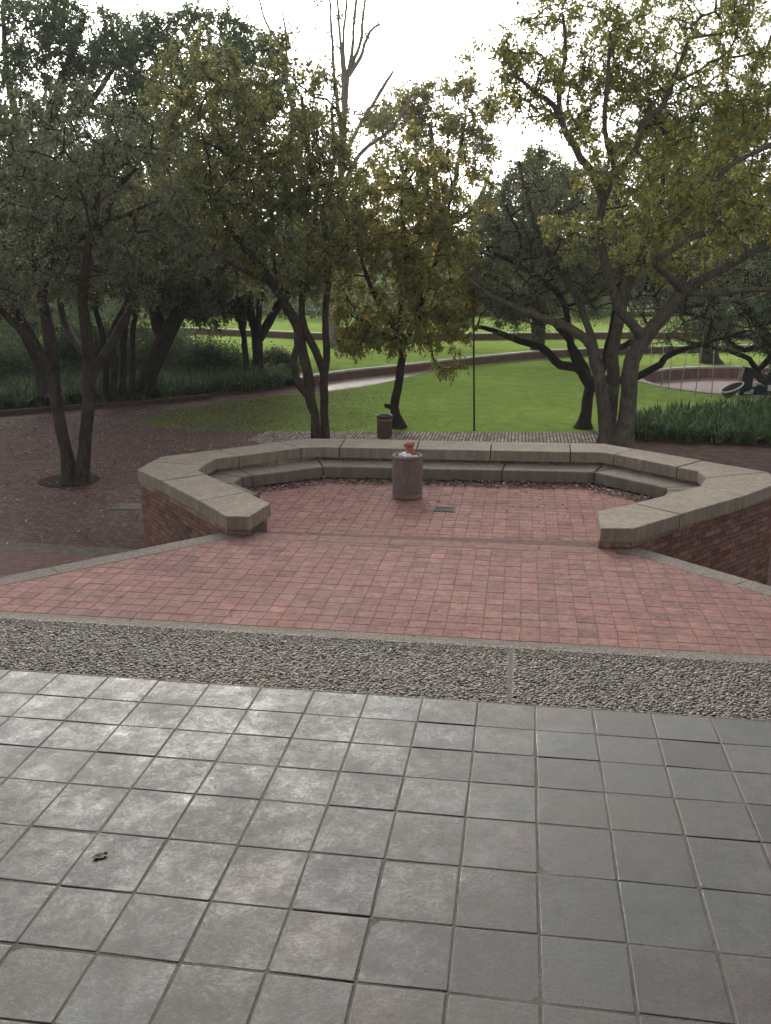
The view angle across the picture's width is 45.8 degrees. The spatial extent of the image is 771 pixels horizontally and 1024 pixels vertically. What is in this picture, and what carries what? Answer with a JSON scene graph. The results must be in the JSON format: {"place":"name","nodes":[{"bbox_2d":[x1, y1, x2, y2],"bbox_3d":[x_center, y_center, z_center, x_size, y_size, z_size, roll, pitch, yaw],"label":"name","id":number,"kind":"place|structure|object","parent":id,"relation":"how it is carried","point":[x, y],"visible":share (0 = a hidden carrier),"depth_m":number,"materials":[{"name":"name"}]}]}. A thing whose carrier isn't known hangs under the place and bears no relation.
{"place":"outdoors","nodes":[
{"label":"outdoors","id":0,"kind":"place"},
{"bbox_2d":[0,327,759,376],"bbox_3d":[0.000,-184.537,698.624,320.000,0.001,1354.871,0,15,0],"label":"lawn","id":1,"kind":"structure","parent":0,"point":[484,347],"depth_m":59.66,"materials":[{"name":"green plant"}]},
{"bbox_2d":[251,0,420,347],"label":"gum tree","id":2,"kind":"object","parent":1,"relation":"on","point":[346,74],"visible":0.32,"depth_m":56.86,"materials":[{"name":"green plant"}]},
{"bbox_2d":[136,327,750,340],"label":"terrace wall","id":3,"kind":"structure","parent":1,"relation":"on","point":[318,335],"depth_m":68.04,"materials":[{"name":"brick"}]},
{"bbox_2d":[440,136,631,349],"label":"shade tree","id":4,"kind":"object","parent":1,"relation":"on","point":[530,153],"visible":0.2,"depth_m":55.52,"materials":[{"name":"green plant"}]},
{"bbox_2d":[0,384,770,585],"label":"brick paving","id":5,"kind":"structure","parent":0,"point":[65,515],"depth_m":27.93,"materials":[{"name":"red brick"}]},
{"bbox_2d":[0,540,137,555],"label":"landing edging","id":6,"kind":"object","parent":5,"relation":"on","point":[15,547],"visible":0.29,"depth_m":19.30,"materials":[{"name":"grey concrete"}]},
{"bbox_2d":[0,553,102,576],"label":"landing floor","id":7,"kind":"structure","parent":6,"relation":"on","point":[11,564],"depth_m":18.50,"materials":[{"name":"brick"}]},
{"bbox_2d":[38,474,99,486],"bbox_3d":[-8.825,-0.889,25.466,1.640,0.001,1.640,0,15,0],"label":"tree pit","id":8,"kind":"object","parent":5,"relation":"on","point":[51,480],"visible":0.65,"depth_m":25.30,"materials":[{"name":"soil"}]},
{"bbox_2d":[0,68,226,484],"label":"shade tree","id":9,"kind":"object","parent":8,"relation":"on","point":[66,221],"visible":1,"depth_m":22.87,"materials":[{"name":"green plant"}]},
{"bbox_2d":[0,394,211,415],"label":"bed kerb","id":10,"kind":"structure","parent":5,"relation":"on","point":[104,405],"depth_m":38.50,"materials":[{"name":"grey concrete"}]},
{"bbox_2d":[110,503,141,509],"bbox_3d":[-6.311,-0.134,22.712,0.920,0.015,0.600,0,15,0],"label":"drain cover","id":11,"kind":"object","parent":5,"relation":"on","point":[127,506],"visible":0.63,"depth_m":22.69,"materials":[{"name":"metal"}]},
{"bbox_2d":[0,394,393,547],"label":"fallen leaves","id":12,"kind":"object","parent":5,"relation":"on","point":[118,441],"visible":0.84,"depth_m":31.69,"materials":[{"name":"brown plant"}]},
{"bbox_2d":[0,618,770,1023],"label":"terrace base","id":13,"kind":"object","parent":5,"relation":"on","point":[538,1000],"depth_m":2.56,"materials":[{"name":"concrete"}]},
{"bbox_2d":[0,670,770,1023],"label":"terrace floor","id":14,"kind":"structure","parent":13,"relation":"on","point":[36,986],"depth_m":2.54,"materials":[{"name":"grey tile"}]},
{"bbox_2d":[92,852,107,857],"bbox_3d":[-0.796,0.959,2.548,0.041,0.008,0.028,0,15,0],"label":"dry leaf","id":15,"kind":"object","parent":14,"relation":"on","point":[100,855],"visible":1,"depth_m":2.55,"materials":[{"name":"brown plant"}]},
{"bbox_2d":[0,618,770,720],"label":"pebble edging","id":16,"kind":"object","parent":13,"relation":"on","point":[64,671],"visible":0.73,"depth_m":3.72,"materials":[{"name":"grey gravel"}]},
{"bbox_2d":[0,623,770,718],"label":"terrace pebbles","id":17,"kind":"object","parent":16,"relation":"on","point":[198,647],"visible":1,"depth_m":3.72,"materials":[{"name":"grey gravel"}]},
{"bbox_2d":[0,617,770,670],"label":"terrace grit","id":18,"kind":"object","parent":16,"relation":"on","point":[360,641],"visible":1,"depth_m":3.98,"materials":[{"name":"grey concrete"}]},
{"bbox_2d":[0,614,770,662],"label":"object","id":19,"kind":"structure","parent":5,"relation":"on","point":[493,644],"depth_m":6.92,"materials":[{"name":"grey concrete"}]},
{"bbox_2d":[248,431,597,444],"bbox_3d":[1.721,-2.519,31.488,12.956,0.001,3.097,0,15,0],"label":"brick strip","id":20,"kind":"object","parent":5,"relation":"on","point":[563,437],"visible":0.42,"depth_m":31.94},
{"bbox_2d":[114,11,383,438],"bbox_3d":[-4.130,-8.417,28.703,8.152,13.102,7.678,0,15,0],"label":"shade tree","id":21,"kind":"object","parent":20,"relation":"on","point":[285,202],"visible":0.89,"depth_m":27.46,"materials":[{"name":"green plant"}]},
{"bbox_2d":[376,414,392,438],"bbox_3d":[-0.034,-2.965,31.602,0.580,0.810,0.580,0,15,0],"label":"litter bin","id":22,"kind":"object","parent":20,"relation":"on","point":[384,426],"visible":1,"depth_m":31.41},
{"bbox_2d":[0,0,770,250],"label":"sky","id":23,"kind":"structure","parent":0,"point":[421,39],"materials":[{"name":"white"}]},
{"bbox_2d":[10,300,770,332],"bbox_3d":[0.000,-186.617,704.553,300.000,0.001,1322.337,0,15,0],"label":"top lawn","id":24,"kind":"structure","parent":0,"point":[283,324],"depth_m":77.14,"materials":[{"name":"green plant"}]},
{"bbox_2d":[1,201,68,275],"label":"background tree","id":25,"kind":"object","parent":24,"relation":"on","point":[15,243],"depth_m":90.96,"materials":[{"name":"green plant"}]},
{"bbox_2d":[219,309,757,316],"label":"terrace wall","id":26,"kind":"structure","parent":24,"relation":"on","point":[634,313],"depth_m":89.17,"materials":[{"name":"brick"}]},
{"bbox_2d":[267,221,768,296],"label":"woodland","id":27,"kind":"object","parent":24,"relation":"on","point":[438,263],"depth_m":131.68,"materials":[{"name":"green plant"}]},
{"bbox_2d":[328,358,547,390],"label":"garden path","id":28,"kind":"structure","parent":0,"point":[349,383],"depth_m":47.23,"materials":[{"name":"concrete"}]},
{"bbox_2d":[143,352,769,431],"bbox_3d":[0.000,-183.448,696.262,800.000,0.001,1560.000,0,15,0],"label":"ground","id":29,"kind":"structure","parent":0,"point":[654,394],"depth_m":39.54,"materials":[{"name":"green plant"}]},
{"bbox_2d":[0,0,158,334],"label":"tall tree","id":30,"kind":"object","parent":29,"relation":"on","point":[68,40],"visible":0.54,"depth_m":51.79,"materials":[{"name":"green plant"}]},
{"bbox_2d":[0,375,294,409],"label":"plant bed soil","id":31,"kind":"structure","parent":29,"relation":"on","point":[230,392],"depth_m":42.37,"materials":[{"name":"brown soil"}]},
{"bbox_2d":[0,302,38,376],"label":"leafy bush","id":32,"kind":"object","parent":31,"relation":"on","point":[7,325],"visible":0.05,"depth_m":47.51,"materials":[{"name":"green plant"}]},
{"bbox_2d":[0,319,77,381],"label":"leafy bush","id":33,"kind":"object","parent":31,"relation":"on","point":[19,360],"visible":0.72,"depth_m":44.11,"materials":[{"name":"green plant"}]},
{"bbox_2d":[0,296,92,377],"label":"leafy bush","id":34,"kind":"object","parent":31,"relation":"on","point":[37,332],"visible":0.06,"depth_m":48.26,"materials":[{"name":"green plant"}]},
{"bbox_2d":[0,124,105,396],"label":"leaning tree","id":35,"kind":"object","parent":31,"relation":"on","point":[41,379],"visible":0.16,"depth_m":35.18,"materials":[{"name":"green plant"}]},
{"bbox_2d":[33,280,128,374],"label":"leafy bush","id":36,"kind":"object","parent":31,"relation":"on","point":[75,328],"visible":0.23,"depth_m":48.44,"materials":[{"name":"green plant"}]},
{"bbox_2d":[56,326,116,377],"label":"leafy bush","id":37,"kind":"object","parent":31,"relation":"on","point":[78,364],"visible":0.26,"depth_m":48.44,"materials":[{"name":"green plant"}]},
{"bbox_2d":[10,139,214,393],"bbox_3d":[-10.925,-9.949,37.633,8.267,10.369,7.017,0,15,0],"label":"shade tree","id":38,"kind":"object","parent":31,"relation":"on","point":[107,388],"visible":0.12,"depth_m":38.22,"materials":[{"name":"green plant"}]},
{"bbox_2d":[78,287,160,366],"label":"leafy bush","id":39,"kind":"object","parent":31,"relation":"on","point":[138,331],"visible":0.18,"depth_m":49.65,"materials":[{"name":"green plant"}]},
{"bbox_2d":[109,332,174,373],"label":"leafy bush","id":40,"kind":"object","parent":31,"relation":"on","point":[138,361],"visible":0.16,"depth_m":47.91,"materials":[{"name":"green plant"}]},
{"bbox_2d":[0,358,301,408],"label":"strap leaved plants","id":41,"kind":"object","parent":31,"relation":"on","point":[19,391],"visible":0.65,"depth_m":42.28,"materials":[{"name":"green plant"}]},
{"bbox_2d":[54,116,276,395],"bbox_3d":[-9.606,-10.889,39.468,9.852,11.789,7.189,0,15,0],"label":"leaning tree","id":42,"kind":"object","parent":31,"relation":"on","point":[164,332],"visible":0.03,"depth_m":39.92,"materials":[{"name":"green plant"}]},
{"bbox_2d":[135,308,205,362],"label":"leafy bush","id":43,"kind":"object","parent":31,"relation":"on","point":[151,334],"visible":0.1,"depth_m":49.66,"materials":[{"name":"green plant"}]},
{"bbox_2d":[127,327,237,374],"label":"leafy bush","id":44,"kind":"object","parent":31,"relation":"on","point":[179,355],"visible":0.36,"depth_m":46.63,"materials":[{"name":"green plant"}]},
{"bbox_2d":[145,252,267,374],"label":"shade tree","id":45,"kind":"object","parent":31,"relation":"on","point":[242,325],"visible":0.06,"depth_m":45.05,"materials":[{"name":"green plant"}]},
{"bbox_2d":[179,329,251,371],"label":"leafy bush","id":46,"kind":"object","parent":31,"relation":"on","point":[232,357],"visible":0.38,"depth_m":46.93,"materials":[{"name":"green plant"}]},
{"bbox_2d":[181,210,362,371],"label":"shade tree","id":47,"kind":"object","parent":31,"relation":"on","point":[259,332],"visible":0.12,"depth_m":45.67,"materials":[{"name":"green plant"}]},
{"bbox_2d":[250,340,300,366],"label":"leafy bush","id":48,"kind":"object","parent":31,"relation":"on","point":[276,354],"visible":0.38,"depth_m":49.89,"materials":[{"name":"green plant"}]},
{"bbox_2d":[79,0,331,320],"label":"tall tree","id":49,"kind":"object","parent":29,"relation":"on","point":[146,34],"visible":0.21,"depth_m":54.48,"materials":[{"name":"green plant"}]},
{"bbox_2d":[156,386,590,430],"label":"fallen leaves","id":50,"kind":"object","parent":29,"relation":"on","point":[220,406],"visible":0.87,"depth_m":36.48,"materials":[{"name":"brown plant"}]},
{"bbox_2d":[49,258,768,321],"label":"woodland","id":51,"kind":"object","parent":29,"relation":"on","point":[310,306],"visible":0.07,"depth_m":87.37,"materials":[{"name":"green plant"}]},
{"bbox_2d":[320,119,500,429],"bbox_3d":[0.734,-8.111,32.308,6.670,10.616,4.594,0,15,0],"label":"young tree","id":52,"kind":"object","parent":29,"relation":"on","point":[409,263],"visible":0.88,"depth_m":31.51,"materials":[{"name":"green plant"}]},
{"bbox_2d":[355,64,522,332],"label":"shade tree","id":53,"kind":"object","parent":29,"relation":"on","point":[448,126],"visible":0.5,"depth_m":62.20,"materials":[{"name":"green plant"}]},
{"bbox_2d":[252,478,648,539],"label":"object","id":54,"kind":"object","parent":29,"relation":"on","point":[458,511],"visible":0.02,"depth_m":15.56,"materials":[{"name":"brown soil"}]},
{"bbox_2d":[248,477,654,541],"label":"ring floor","id":55,"kind":"structure","parent":54,"relation":"on","point":[276,499],"depth_m":15.54,"materials":[{"name":"red brick"}]},
{"bbox_2d":[392,452,422,500],"bbox_3d":[0.391,-0.637,16.231,0.552,0.785,0.552,0,15,0],"label":"concrete bin","id":56,"kind":"object","parent":55,"relation":"on","point":[407,474],"visible":0.86,"depth_m":16.02,"materials":[{"name":"grey concrete"}]},
{"bbox_2d":[403,442,417,454],"bbox_3d":[0.435,-1.102,16.125,0.220,0.288,0.185,9,18,30],"label":"paper bag","id":57,"kind":"object","parent":56,"relation":"in","point":[408,446],"visible":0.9,"depth_m":16.07,"materials":[{"name":"brown paper"}]},
{"bbox_2d":[254,479,619,531],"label":"fallen leaves","id":58,"kind":"object","parent":55,"relation":"on","point":[447,502],"visible":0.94,"depth_m":15.44,"materials":[{"name":"brown plant"}]},
{"bbox_2d":[434,506,455,511],"bbox_3d":[1.006,-0.042,15.528,0.350,0.024,0.300,2,15,8],"label":"drain grate","id":59,"kind":"object","parent":55,"relation":"on","point":[443,509],"visible":1,"depth_m":15.52,"materials":[{"name":"metal"}]},
{"bbox_2d":[243,476,656,500],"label":"fallen leaves","id":60,"kind":"object","parent":55,"relation":"on","point":[285,485],"visible":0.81,"depth_m":17.16,"materials":[{"name":"brown plant"}]},
{"bbox_2d":[137,439,770,584],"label":"seating wall","id":61,"kind":"structure","parent":29,"relation":"on","point":[714,516],"depth_m":16.08,"materials":[{"name":"stone"}]},
{"bbox_2d":[231,459,659,478],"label":"fallen leaves","id":62,"kind":"object","parent":61,"relation":"in","point":[454,462],"visible":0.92,"depth_m":17.55,"materials":[{"name":"brown plant"}]},
{"bbox_2d":[472,307,474,430],"bbox_3d":[3.161,-5.078,32.533,0.264,4.414,0.150,0,15,0],"label":"pole","id":63,"kind":"object","parent":29,"relation":"on","point":[473,375],"visible":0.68,"depth_m":32.56,"materials":[{"name":"metal"}]},
{"bbox_2d":[300,345,760,384],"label":"terrace wall","id":64,"kind":"structure","parent":29,"relation":"on","point":[344,374],"depth_m":53.66,"materials":[{"name":"brick"}]},
{"bbox_2d":[453,0,770,448],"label":"shade tree","id":65,"kind":"object","parent":29,"relation":"on","point":[704,205],"visible":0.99,"depth_m":26.81,"materials":[{"name":"green plant"}]},
{"bbox_2d":[453,154,770,429],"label":"spreading tree","id":66,"kind":"object","parent":29,"relation":"on","point":[531,298],"visible":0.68,"depth_m":31.74,"materials":[{"name":"green plant"}]},
{"bbox_2d":[660,327,664,387],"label":"steel rod","id":67,"kind":"object","parent":29,"relation":"on","point":[662,367],"visible":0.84,"depth_m":44.44,"materials":[{"name":"grey metal"}]},
{"bbox_2d":[567,83,770,363],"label":"shade tree","id":68,"kind":"object","parent":29,"relation":"on","point":[709,360],"visible":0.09,"depth_m":51.88,"materials":[{"name":"green plant"}]},
{"bbox_2d":[667,322,675,391],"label":"steel rod","id":69,"kind":"object","parent":29,"relation":"on","point":[670,368],"visible":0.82,"depth_m":43.06,"materials":[{"name":"grey metal"}]},
{"bbox_2d":[679,333,690,393],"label":"steel rod","id":70,"kind":"object","parent":29,"relation":"on","point":[683,372],"visible":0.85,"depth_m":42.20,"materials":[{"name":"grey metal"}]},
{"bbox_2d":[693,330,704,397],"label":"steel rod","id":71,"kind":"object","parent":29,"relation":"on","point":[698,370],"visible":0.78,"depth_m":40.92,"materials":[{"name":"grey metal"}]},
{"bbox_2d":[634,433,770,445],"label":"plant bed soil","id":72,"kind":"structure","parent":29,"relation":"on","point":[701,442],"depth_m":30.77,"materials":[{"name":"brown soil"}]},
{"bbox_2d":[616,392,770,443],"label":"strap leaved plants","id":73,"kind":"object","parent":72,"relation":"on","point":[748,421],"visible":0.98,"depth_m":31.91,"materials":[{"name":"green plant"}]},
{"bbox_2d":[710,342,714,398],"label":"steel rod","id":74,"kind":"object","parent":29,"relation":"on","point":[712,376],"visible":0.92,"depth_m":40.57,"materials":[{"name":"grey metal"}]},
{"bbox_2d":[668,195,770,377],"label":"spreading tree","id":75,"kind":"object","parent":29,"relation":"on","point":[753,316],"visible":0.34,"depth_m":35.82,"materials":[{"name":"green plant"}]},
{"bbox_2d":[720,366,770,396],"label":"sculpture","id":76,"kind":"object","parent":29,"relation":"on","point":[745,384],"visible":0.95,"depth_m":41.46,"materials":[{"name":"black metal"}]},
{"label":"platform base","id":77,"kind":"structure","parent":29,"relation":"on","visible":0},
{"bbox_2d":[0,538,770,655],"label":"platform floor","id":78,"kind":"structure","parent":77,"relation":"on","point":[524,577],"depth_m":10.97,"materials":[{"name":"red brick"}]},
{"bbox_2d":[0,532,770,658],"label":"platform edging","id":79,"kind":"object","parent":77,"relation":"on","point":[757,587],"visible":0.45,"depth_m":11.56,"materials":[{"name":"grey concrete"}]},
{"bbox_2d":[0,531,770,655],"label":"platform grout","id":80,"kind":"object","parent":77,"relation":"on","point":[548,542],"visible":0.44,"depth_m":11.58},
{"bbox_2d":[246,533,616,554],"bbox_3d":[0.583,0.562,13.029,5.267,0.252,0.296,2,15,8],"label":"step edging","id":81,"kind":"object","parent":77,"relation":"on","point":[481,545],"visible":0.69,"depth_m":12.97,"materials":[{"name":"grey concrete"}]},
{"bbox_2d":[653,378,760,391],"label":"round court","id":82,"kind":"object","parent":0,"point":[705,384],"visible":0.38,"depth_m":51.03,"materials":[{"name":"concrete"}]},
{"bbox_2d":[638,366,769,397],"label":"court wall","id":83,"kind":"structure","parent":82,"relation":"on","point":[690,372],"depth_m":52.87,"materials":[{"name":"brick"}]}
]}

